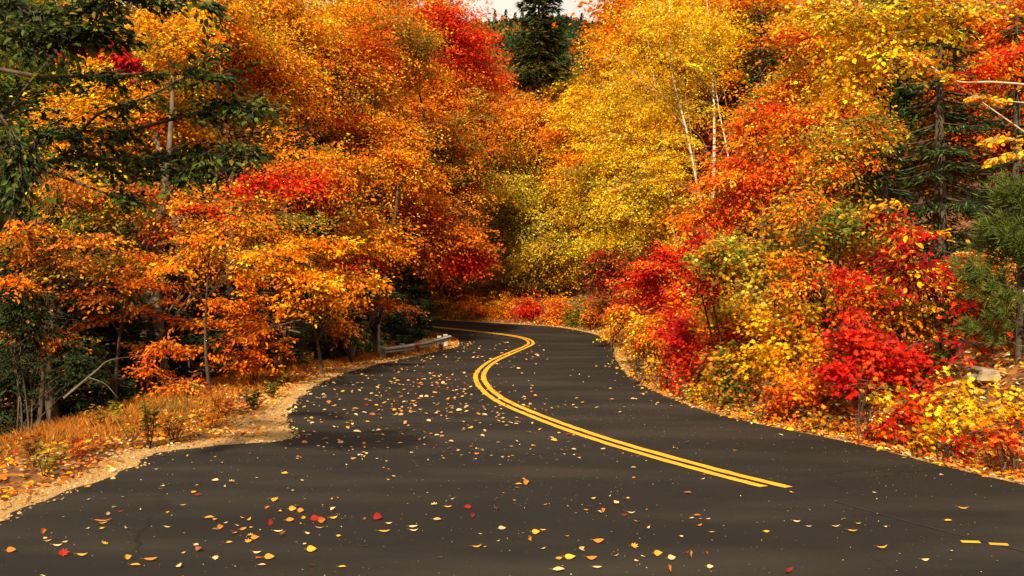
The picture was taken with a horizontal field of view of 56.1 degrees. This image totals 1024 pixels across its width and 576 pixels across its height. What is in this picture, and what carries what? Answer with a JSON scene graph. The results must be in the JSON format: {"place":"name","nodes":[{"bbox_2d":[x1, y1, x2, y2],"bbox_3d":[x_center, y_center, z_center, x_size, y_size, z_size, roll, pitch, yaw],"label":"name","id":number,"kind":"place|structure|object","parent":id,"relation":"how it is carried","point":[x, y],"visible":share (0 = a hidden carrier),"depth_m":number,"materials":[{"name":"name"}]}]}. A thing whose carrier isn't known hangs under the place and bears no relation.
{"place":"outdoors","nodes":[
{"label":"outdoors","id":0,"kind":"place"},
{"bbox_2d":[0,312,1023,575],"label":"road","id":1,"kind":"structure","parent":0,"point":[818,474],"depth_m":8.39,"materials":[{"name":"asphalt"}]},
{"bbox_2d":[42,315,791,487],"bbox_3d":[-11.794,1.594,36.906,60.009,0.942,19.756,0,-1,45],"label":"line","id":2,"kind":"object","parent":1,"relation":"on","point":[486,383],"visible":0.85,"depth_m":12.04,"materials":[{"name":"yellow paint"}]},
{"bbox_2d":[283,338,687,443],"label":"leaf litter","id":3,"kind":"object","parent":1,"relation":"on","point":[410,411],"visible":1,"depth_m":15.60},
{"bbox_2d":[426,326,766,486],"bbox_3d":[-11.931,1.598,36.820,59.726,0.932,19.720,0,-1,45],"label":"line","id":4,"kind":"object","parent":1,"relation":"on","point":[478,384],"visible":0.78,"depth_m":12.04,"materials":[{"name":"yellow paint"}]},
{"bbox_2d":[0,36,1023,498],"bbox_3d":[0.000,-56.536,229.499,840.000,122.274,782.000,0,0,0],"label":"ground","id":5,"kind":"structure","parent":0,"point":[14,472],"depth_m":13.57,"materials":[{"name":"plant"}]},
{"bbox_2d":[0,212,98,435],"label":"hemlock tree","id":6,"kind":"object","parent":5,"relation":"on","point":[7,395],"visible":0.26,"depth_m":17.29,"materials":[{"name":"green plant"}]},
{"bbox_2d":[0,145,132,426],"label":"maple sapling","id":7,"kind":"object","parent":5,"relation":"on","point":[81,239],"visible":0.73,"depth_m":15.68,"materials":[{"name":"orange plant"}]},
{"bbox_2d":[0,260,137,435],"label":"understorey shrub","id":8,"kind":"object","parent":5,"relation":"on","point":[78,362],"visible":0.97,"depth_m":15.38,"materials":[{"name":"green plant"}]},
{"bbox_2d":[6,244,162,422],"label":"hemlock tree","id":9,"kind":"object","parent":5,"relation":"on","point":[97,396],"visible":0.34,"depth_m":18.27,"materials":[{"name":"green plant"}]},
{"bbox_2d":[0,224,175,425],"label":"maple tree","id":10,"kind":"object","parent":5,"relation":"on","point":[80,270],"visible":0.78,"depth_m":16.57,"materials":[{"name":"orange plant"}]},
{"bbox_2d":[0,0,192,353],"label":"forest tree","id":11,"kind":"object","parent":5,"relation":"on","point":[34,100],"visible":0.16,"depth_m":29.07,"materials":[{"name":"orange plant"}]},
{"bbox_2d":[5,247,203,403],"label":"maple sapling","id":12,"kind":"object","parent":5,"relation":"on","point":[107,299],"visible":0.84,"depth_m":16.59,"materials":[{"name":"orange plant"}]},
{"bbox_2d":[7,0,231,387],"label":"maple tree","id":13,"kind":"object","parent":5,"relation":"on","point":[181,129],"visible":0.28,"depth_m":21.69,"materials":[{"name":"orange plant"}]},
{"bbox_2d":[1,153,273,386],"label":"maple tree","id":14,"kind":"object","parent":5,"relation":"on","point":[103,214],"visible":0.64,"depth_m":18.85,"materials":[{"name":"orange plant"}]},
{"bbox_2d":[0,0,291,234],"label":"tree","id":15,"kind":"object","parent":5,"relation":"on","point":[24,25],"visible":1,"depth_m":7.77,"materials":[{"name":"green plant"}]},
{"bbox_2d":[0,38,150,121],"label":"branch","id":16,"kind":"object","parent":15,"relation":"attached to","point":[128,62],"visible":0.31,"depth_m":8.98,"materials":[{"name":"brown plant"}]},
{"bbox_2d":[0,265,321,382],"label":"maple sapling","id":17,"kind":"object","parent":5,"relation":"on","point":[247,292],"visible":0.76,"depth_m":18.20,"materials":[{"name":"orange plant"}]},
{"bbox_2d":[118,326,211,402],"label":"maple sapling","id":18,"kind":"object","parent":5,"relation":"on","point":[172,382],"visible":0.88,"depth_m":16.43,"materials":[{"name":"orange plant"}]},
{"bbox_2d":[125,0,218,389],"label":"maple tree","id":19,"kind":"object","parent":5,"relation":"on","point":[153,18],"visible":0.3,"depth_m":21.54,"materials":[{"name":"orange plant"}]},
{"bbox_2d":[103,257,242,403],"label":"hemlock tree","id":20,"kind":"object","parent":5,"relation":"on","point":[197,339],"visible":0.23,"depth_m":20.18,"materials":[{"name":"green plant"}]},
{"bbox_2d":[123,5,247,389],"bbox_3d":[-7.071,-1.987,20.422,2.785,8.880,1.932,0,-1,-34],"label":"maple tree","id":21,"kind":"object","parent":5,"relation":"on","point":[166,53],"visible":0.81,"depth_m":20.13,"materials":[{"name":"orange plant"}]},
{"bbox_2d":[54,2,327,367],"bbox_3d":[-11.077,-2.930,32.852,9.643,12.453,7.798,0,0,1],"label":"forest tree","id":22,"kind":"object","parent":5,"relation":"on","point":[230,135],"visible":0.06,"depth_m":31.69,"materials":[{"name":"orange plant"}]},
{"bbox_2d":[135,225,312,390],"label":"maple sapling","id":23,"kind":"object","parent":5,"relation":"on","point":[200,239],"visible":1,"depth_m":16.44,"materials":[{"name":"orange plant"}]},
{"bbox_2d":[0,326,449,472],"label":"verge grass","id":24,"kind":"structure","parent":5,"relation":"on","point":[54,431],"depth_m":15.15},
{"bbox_2d":[0,321,458,507],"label":"leaf litter","id":25,"kind":"object","parent":5,"relation":"on","point":[25,465],"visible":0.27,"depth_m":11.88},
{"bbox_2d":[0,331,458,520],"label":"gravel shoulder","id":26,"kind":"object","parent":5,"relation":"on","point":[5,510],"visible":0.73,"depth_m":11.42},
{"bbox_2d":[0,345,457,524],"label":"gravel stones","id":27,"kind":"object","parent":26,"relation":"on","point":[114,458],"visible":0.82,"depth_m":11.95,"materials":[{"name":"gravel"}]},
{"bbox_2d":[174,289,290,384],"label":"maple sapling","id":28,"kind":"object","parent":5,"relation":"on","point":[246,309],"visible":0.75,"depth_m":18.55,"materials":[{"name":"orange plant"}]},
{"bbox_2d":[127,0,347,347],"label":"maple tree","id":29,"kind":"object","parent":5,"relation":"on","point":[271,66],"visible":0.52,"depth_m":26.56,"materials":[{"name":"orange plant"}]},
{"bbox_2d":[180,0,306,369],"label":"maple tree","id":30,"kind":"object","parent":5,"relation":"on","point":[235,11],"visible":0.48,"depth_m":23.76,"materials":[{"name":"orange plant"}]},
{"bbox_2d":[201,262,311,375],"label":"hemlock tree","id":31,"kind":"object","parent":5,"relation":"on","point":[292,335],"visible":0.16,"depth_m":22.79,"materials":[{"name":"green plant"}]},
{"bbox_2d":[142,116,396,359],"bbox_3d":[-5.320,-0.945,22.994,4.486,6.423,7.061,0,-1,23],"label":"maple tree","id":32,"kind":"object","parent":5,"relation":"on","point":[311,175],"visible":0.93,"depth_m":22.28,"materials":[{"name":"orange plant"}]},
{"bbox_2d":[205,0,361,356],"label":"forest tree","id":33,"kind":"object","parent":5,"relation":"on","point":[322,141],"visible":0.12,"depth_m":36.94,"materials":[{"name":"orange plant"}]},
{"bbox_2d":[195,233,375,378],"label":"maple sapling","id":34,"kind":"object","parent":5,"relation":"on","point":[336,250],"visible":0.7,"depth_m":19.91,"materials":[{"name":"orange plant"}]},
{"bbox_2d":[255,0,347,361],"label":"maple tree","id":35,"kind":"object","parent":5,"relation":"on","point":[312,24],"visible":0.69,"depth_m":27.82,"materials":[{"name":"orange plant"}]},
{"bbox_2d":[246,238,394,374],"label":"maple sapling","id":36,"kind":"object","parent":5,"relation":"on","point":[307,274],"visible":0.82,"depth_m":20.80,"materials":[{"name":"orange plant"}]},
{"bbox_2d":[269,257,378,361],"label":"hemlock tree","id":37,"kind":"object","parent":5,"relation":"on","point":[342,352],"visible":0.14,"depth_m":26.57,"materials":[{"name":"green plant"}]},
{"bbox_2d":[220,0,444,318],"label":"forest tree","id":38,"kind":"object","parent":5,"relation":"on","point":[402,114],"visible":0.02,"depth_m":42.81,"materials":[{"name":"orange plant"}]},
{"bbox_2d":[238,0,458,331],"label":"maple tree","id":39,"kind":"object","parent":5,"relation":"on","point":[377,65],"visible":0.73,"depth_m":32.69,"materials":[{"name":"orange plant"}]},
{"bbox_2d":[293,114,450,352],"bbox_3d":[-3.805,-1.571,27.873,4.250,7.878,8.444,0,0,0],"label":"maple tree","id":40,"kind":"object","parent":5,"relation":"on","point":[374,246],"visible":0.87,"depth_m":26.97,"materials":[{"name":"orange plant"}]},
{"bbox_2d":[319,294,430,362],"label":"maple sapling","id":41,"kind":"object","parent":5,"relation":"on","point":[338,331],"visible":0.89,"depth_m":25.24,"materials":[{"name":"orange plant"}]},
{"bbox_2d":[336,256,414,355],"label":"hemlock tree","id":42,"kind":"object","parent":5,"relation":"on","point":[369,346],"visible":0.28,"depth_m":31.79,"materials":[{"name":"green plant"}]},
{"bbox_2d":[380,268,442,344],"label":"hemlock tree","id":43,"kind":"object","parent":5,"relation":"on","point":[417,334],"visible":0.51,"depth_m":36.80,"materials":[{"name":"green plant"}]},
{"bbox_2d":[375,15,461,342],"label":"maple tree","id":44,"kind":"object","parent":5,"relation":"on","point":[430,73],"visible":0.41,"depth_m":37.62,"materials":[{"name":"orange plant"}]},
{"bbox_2d":[328,161,509,333],"bbox_3d":[-3.430,-1.677,36.589,5.947,7.791,6.587,0,-1,21],"label":"maple tree","id":45,"kind":"object","parent":5,"relation":"on","point":[472,257],"visible":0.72,"depth_m":36.46,"materials":[{"name":"orange plant"}]},
{"bbox_2d":[374,82,521,318],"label":"maple tree","id":46,"kind":"object","parent":5,"relation":"on","point":[474,139],"visible":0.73,"depth_m":41.88,"materials":[{"name":"orange plant"}]},
{"bbox_2d":[376,0,521,294],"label":"maple tree","id":47,"kind":"object","parent":5,"relation":"on","point":[480,75],"visible":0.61,"depth_m":45.51,"materials":[{"name":"orange plant"}]},
{"bbox_2d":[417,267,529,310],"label":"bush","id":48,"kind":"object","parent":5,"relation":"on","point":[482,289],"visible":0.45,"depth_m":47.64,"materials":[{"name":"red plant"}]},
{"bbox_2d":[461,123,553,286],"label":"birch tree","id":49,"kind":"object","parent":5,"relation":"on","point":[505,216],"visible":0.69,"depth_m":49.38,"materials":[{"name":"yellow plant"}]},
{"bbox_2d":[409,14,607,167],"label":"distant wood","id":50,"kind":"object","parent":5,"relation":"on","point":[507,41],"visible":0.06,"depth_m":296.53,"materials":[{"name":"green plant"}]},
{"bbox_2d":[479,83,565,250],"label":"maple tree","id":51,"kind":"object","parent":5,"relation":"on","point":[527,119],"visible":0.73,"depth_m":53.64,"materials":[{"name":"orange plant"}]},
{"bbox_2d":[478,247,586,299],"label":"maple sapling","id":52,"kind":"object","parent":5,"relation":"on","point":[511,272],"visible":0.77,"depth_m":46.75,"materials":[{"name":"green plant"}]},
{"bbox_2d":[501,0,573,242],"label":"spruce tree","id":53,"kind":"object","parent":5,"relation":"on","point":[540,19],"visible":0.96,"depth_m":56.94,"materials":[{"name":"green plant"}]},
{"bbox_2d":[497,61,613,237],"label":"forest tree","id":54,"kind":"object","parent":5,"relation":"on","point":[555,95],"visible":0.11,"depth_m":59.42,"materials":[{"name":"orange plant"}]},
{"bbox_2d":[513,149,649,289],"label":"birch tree","id":55,"kind":"object","parent":5,"relation":"on","point":[558,243],"visible":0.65,"depth_m":45.16,"materials":[{"name":"yellow plant"}]},
{"bbox_2d":[519,0,656,251],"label":"birch tree","id":56,"kind":"object","parent":5,"relation":"on","point":[574,100],"visible":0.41,"depth_m":49.91,"materials":[{"name":"yellow plant"}]},
{"bbox_2d":[572,248,666,350],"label":"maple sapling","id":57,"kind":"object","parent":5,"relation":"on","point":[607,262],"visible":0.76,"depth_m":30.76,"materials":[{"name":"red plant"}]},
{"bbox_2d":[591,302,668,368],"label":"shrub","id":58,"kind":"object","parent":5,"relation":"on","point":[619,314],"visible":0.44,"depth_m":23.59,"materials":[{"name":"orange plant"}]},
{"bbox_2d":[564,152,707,316],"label":"birch tree","id":59,"kind":"object","parent":5,"relation":"on","point":[626,204],"visible":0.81,"depth_m":37.55,"materials":[{"name":"yellow plant"}]},
{"bbox_2d":[571,0,709,307],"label":"birch tree","id":60,"kind":"object","parent":5,"relation":"on","point":[658,107],"visible":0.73,"depth_m":34.85,"materials":[{"name":"yellow plant"}]},
{"bbox_2d":[620,309,671,371],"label":"shrub","id":61,"kind":"object","parent":5,"relation":"on","point":[637,341],"visible":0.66,"depth_m":20.89,"materials":[{"name":"yellow plant"}]},
{"bbox_2d":[606,237,701,316],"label":"maple sapling","id":62,"kind":"object","parent":5,"relation":"on","point":[645,294],"visible":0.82,"depth_m":25.37,"materials":[{"name":"red plant"}]},
{"bbox_2d":[545,0,776,263],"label":"birch tree","id":63,"kind":"object","parent":5,"relation":"on","point":[627,154],"visible":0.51,"depth_m":42.05,"materials":[{"name":"yellow plant"}]},
{"bbox_2d":[602,0,747,292],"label":"birch tree","id":64,"kind":"object","parent":5,"relation":"on","point":[671,34],"visible":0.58,"depth_m":32.00,"materials":[{"name":"yellow plant"}]},
{"bbox_2d":[639,270,720,361],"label":"maple sapling","id":65,"kind":"object","parent":5,"relation":"on","point":[676,294],"visible":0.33,"depth_m":20.57,"materials":[{"name":"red plant"}]},
{"bbox_2d":[649,301,713,395],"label":"shrub","id":66,"kind":"object","parent":5,"relation":"on","point":[682,336],"visible":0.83,"depth_m":17.16,"materials":[{"name":"red plant"}]},
{"bbox_2d":[547,0,816,247],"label":"forest tree","id":67,"kind":"object","parent":5,"relation":"on","point":[743,3],"visible":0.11,"depth_m":48.03,"materials":[{"name":"yellow plant"}]},
{"bbox_2d":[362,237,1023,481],"bbox_3d":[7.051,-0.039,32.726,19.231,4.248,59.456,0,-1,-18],"label":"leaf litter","id":68,"kind":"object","parent":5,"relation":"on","point":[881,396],"visible":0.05,"depth_m":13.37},
{"bbox_2d":[664,218,747,396],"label":"maple sapling","id":69,"kind":"object","parent":5,"relation":"on","point":[699,237],"visible":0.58,"depth_m":15.12,"materials":[{"name":"orange plant"}]},
{"bbox_2d":[629,0,783,288],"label":"birch tree","id":70,"kind":"object","parent":5,"relation":"on","point":[708,36],"visible":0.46,"depth_m":33.98,"materials":[{"name":"yellow plant"}]},
{"bbox_2d":[675,275,763,360],"bbox_3d":[3.566,0.793,16.373,1.505,2.073,1.489,0,0,0],"label":"shrub","id":71,"kind":"object","parent":5,"relation":"on","point":[728,311],"visible":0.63,"depth_m":16.30,"materials":[{"name":"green plant"}]},
{"bbox_2d":[678,307,779,377],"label":"maple sapling","id":72,"kind":"object","parent":5,"relation":"on","point":[725,336],"visible":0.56,"depth_m":16.09,"materials":[{"name":"orange plant"}]},
{"bbox_2d":[694,341,776,412],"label":"shrub","id":73,"kind":"object","parent":5,"relation":"on","point":[717,369],"visible":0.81,"depth_m":14.90,"materials":[{"name":"yellow plant"}]},
{"bbox_2d":[684,0,804,244],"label":"forest tree","id":74,"kind":"object","parent":5,"relation":"on","point":[751,8],"visible":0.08,"depth_m":45.06,"materials":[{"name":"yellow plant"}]},
{"bbox_2d":[649,93,862,292],"bbox_3d":[5.640,-2.070,22.281,4.700,5.426,3.290,0,0,0],"label":"maple tree","id":75,"kind":"object","parent":5,"relation":"on","point":[759,175],"visible":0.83,"depth_m":22.01,"materials":[{"name":"orange plant"}]},
{"bbox_2d":[734,11,782,298],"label":"spruce tree","id":76,"kind":"object","parent":5,"relation":"on","point":[761,57],"visible":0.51,"depth_m":36.02,"materials":[{"name":"green plant"}]},
{"bbox_2d":[726,291,834,394],"bbox_3d":[3.897,0.826,13.920,1.491,1.585,2.025,0,0,0],"label":"shrub","id":77,"kind":"object","parent":5,"relation":"on","point":[775,355],"visible":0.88,"depth_m":13.79,"materials":[{"name":"yellow plant"}]},
{"bbox_2d":[722,353,867,427],"bbox_3d":[3.836,1.524,13.296,1.810,1.230,1.834,0,0,0],"label":"shrub","id":78,"kind":"object","parent":5,"relation":"on","point":[798,390],"visible":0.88,"depth_m":13.01,"materials":[{"name":"orange plant"}]},
{"bbox_2d":[750,176,841,400],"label":"maple sapling","id":79,"kind":"object","parent":5,"relation":"on","point":[796,285],"visible":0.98,"depth_m":13.34,"materials":[{"name":"orange plant"}]},
{"bbox_2d":[719,0,879,264],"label":"forest tree","id":80,"kind":"object","parent":5,"relation":"on","point":[777,22],"visible":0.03,"depth_m":43.29,"materials":[{"name":"orange plant"}]},
{"bbox_2d":[744,404,861,435],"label":"shrub","id":81,"kind":"object","parent":5,"relation":"on","point":[828,424],"visible":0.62,"depth_m":12.32,"materials":[{"name":"orange plant"}]},
{"bbox_2d":[676,198,931,333],"bbox_3d":[4.241,-0.228,14.378,3.558,2.203,2.413,0,-1,7],"label":"maple tree","id":82,"kind":"object","parent":5,"relation":"on","point":[742,257],"visible":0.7,"depth_m":14.20,"materials":[{"name":"yellow plant"}]},
{"bbox_2d":[723,0,903,265],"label":"maple tree","id":83,"kind":"object","parent":5,"relation":"on","point":[782,89],"visible":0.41,"depth_m":25.12,"materials":[{"name":"orange plant"}]},
{"bbox_2d":[733,105,916,309],"bbox_3d":[5.739,-1.403,17.598,3.590,3.930,2.227,0,0,0],"label":"maple tree","id":84,"kind":"object","parent":5,"relation":"on","point":[850,139],"visible":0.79,"depth_m":17.42,"materials":[{"name":"orange plant"}]},
{"bbox_2d":[627,245,1023,481],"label":"leaf litter","id":85,"kind":"object","parent":5,"relation":"on","point":[913,453],"visible":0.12,"depth_m":12.32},
{"bbox_2d":[799,258,887,393],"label":"maple sapling","id":86,"kind":"object","parent":5,"relation":"on","point":[839,274],"visible":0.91,"depth_m":12.70,"materials":[{"name":"red plant"}]},
{"bbox_2d":[816,215,929,320],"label":"maple sapling","id":87,"kind":"object","parent":5,"relation":"on","point":[864,263],"visible":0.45,"depth_m":14.39,"materials":[{"name":"red plant"}]},
{"bbox_2d":[800,304,949,412],"bbox_3d":[4.716,0.949,12.205,1.928,1.490,1.676,0,0,0],"label":"shrub","id":88,"kind":"object","parent":5,"relation":"on","point":[869,348],"visible":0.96,"depth_m":12.04,"materials":[{"name":"red plant"}]},
{"bbox_2d":[843,366,923,444],"bbox_3d":[4.370,1.513,11.205,0.828,1.198,0.670,0,-1,32],"label":"shrub","id":89,"kind":"object","parent":5,"relation":"on","point":[888,396],"visible":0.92,"depth_m":11.22,"materials":[{"name":"plant"}]},
{"bbox_2d":[853,114,927,276],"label":"spruce tree","id":90,"kind":"object","parent":5,"relation":"on","point":[885,189],"visible":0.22,"depth_m":18.48,"materials":[{"name":"green plant"}]},
{"bbox_2d":[828,273,957,346],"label":"maple sapling","id":91,"kind":"object","parent":5,"relation":"on","point":[904,317],"visible":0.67,"depth_m":13.21,"materials":[{"name":"orange plant"}]},
{"bbox_2d":[767,0,1023,168],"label":"birch tree","id":92,"kind":"object","parent":5,"relation":"on","point":[832,18],"visible":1,"depth_m":12.32,"materials":[{"name":"yellow plant"}]},
{"bbox_2d":[845,369,954,451],"bbox_3d":[4.531,1.579,11.220,1.284,1.232,1.298,0,0,0],"label":"shrub","id":93,"kind":"object","parent":5,"relation":"on","point":[884,427],"visible":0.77,"depth_m":11.17,"materials":[{"name":"red plant"}]},
{"bbox_2d":[801,0,1012,257],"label":"forest tree","id":94,"kind":"object","parent":5,"relation":"on","point":[866,172],"visible":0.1,"depth_m":35.71,"materials":[{"name":"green plant"}]},
{"bbox_2d":[834,198,997,340],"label":"maple sapling","id":95,"kind":"object","parent":5,"relation":"on","point":[905,242],"visible":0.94,"depth_m":12.65,"materials":[{"name":"red plant"}]},
{"bbox_2d":[864,0,1005,270],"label":"spruce tree","id":96,"kind":"object","parent":5,"relation":"on","point":[941,125],"visible":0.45,"depth_m":18.89,"materials":[{"name":"green plant"}]},
{"bbox_2d":[861,0,1013,203],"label":"forest tree","id":97,"kind":"object","parent":5,"relation":"on","point":[907,102],"visible":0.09,"depth_m":34.00,"materials":[{"name":"orange plant"}]},
{"bbox_2d":[894,291,998,385],"bbox_3d":[5.788,0.710,12.714,1.964,1.361,1.365,0,-1,-42],"label":"shrub","id":98,"kind":"object","parent":5,"relation":"on","point":[947,354],"visible":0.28,"depth_m":12.59,"materials":[{"name":"red plant"}]},
{"bbox_2d":[906,366,1013,459],"bbox_3d":[4.853,1.480,10.417,1.047,1.257,1.096,0,-1,43],"label":"shrub","id":99,"kind":"object","parent":5,"relation":"on","point":[942,420],"visible":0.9,"depth_m":10.41,"materials":[{"name":"yellow plant"}]},
{"bbox_2d":[901,2,1023,217],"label":"forest tree","id":100,"kind":"object","parent":5,"relation":"on","point":[933,136],"visible":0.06,"depth_m":32.16,"materials":[{"name":"green plant"}]},
{"bbox_2d":[910,0,1023,183],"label":"forest tree","id":101,"kind":"object","parent":5,"relation":"on","point":[996,41],"visible":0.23,"depth_m":30.13,"materials":[{"name":"orange plant"}]},
{"bbox_2d":[931,295,1013,367],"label":"maple sapling","id":102,"kind":"object","parent":5,"relation":"on","point":[968,306],"visible":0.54,"depth_m":11.62,"materials":[{"name":"red plant"}]},
{"bbox_2d":[942,169,1023,363],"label":"pine tree","id":103,"kind":"object","parent":5,"relation":"on","point":[1001,230],"visible":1,"depth_m":11.18,"materials":[{"name":"green plant"}]},
{"bbox_2d":[951,14,1023,239],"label":"spruce tree","id":104,"kind":"object","parent":5,"relation":"on","point":[1016,170],"visible":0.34,"depth_m":20.00,"materials":[{"name":"green plant"}]},
{"bbox_2d":[952,34,1023,98],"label":"maple tree","id":105,"kind":"object","parent":5,"relation":"on","point":[1011,65],"visible":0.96,"depth_m":13.71,"materials":[{"name":"orange plant"}]},
{"bbox_2d":[958,413,1023,476],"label":"shrub","id":106,"kind":"object","parent":5,"relation":"on","point":[1008,439],"visible":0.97,"depth_m":9.45,"materials":[{"name":"orange plant"}]},
{"bbox_2d":[55,0,1017,26],"label":"sky","id":107,"kind":"structure","parent":0,"point":[571,7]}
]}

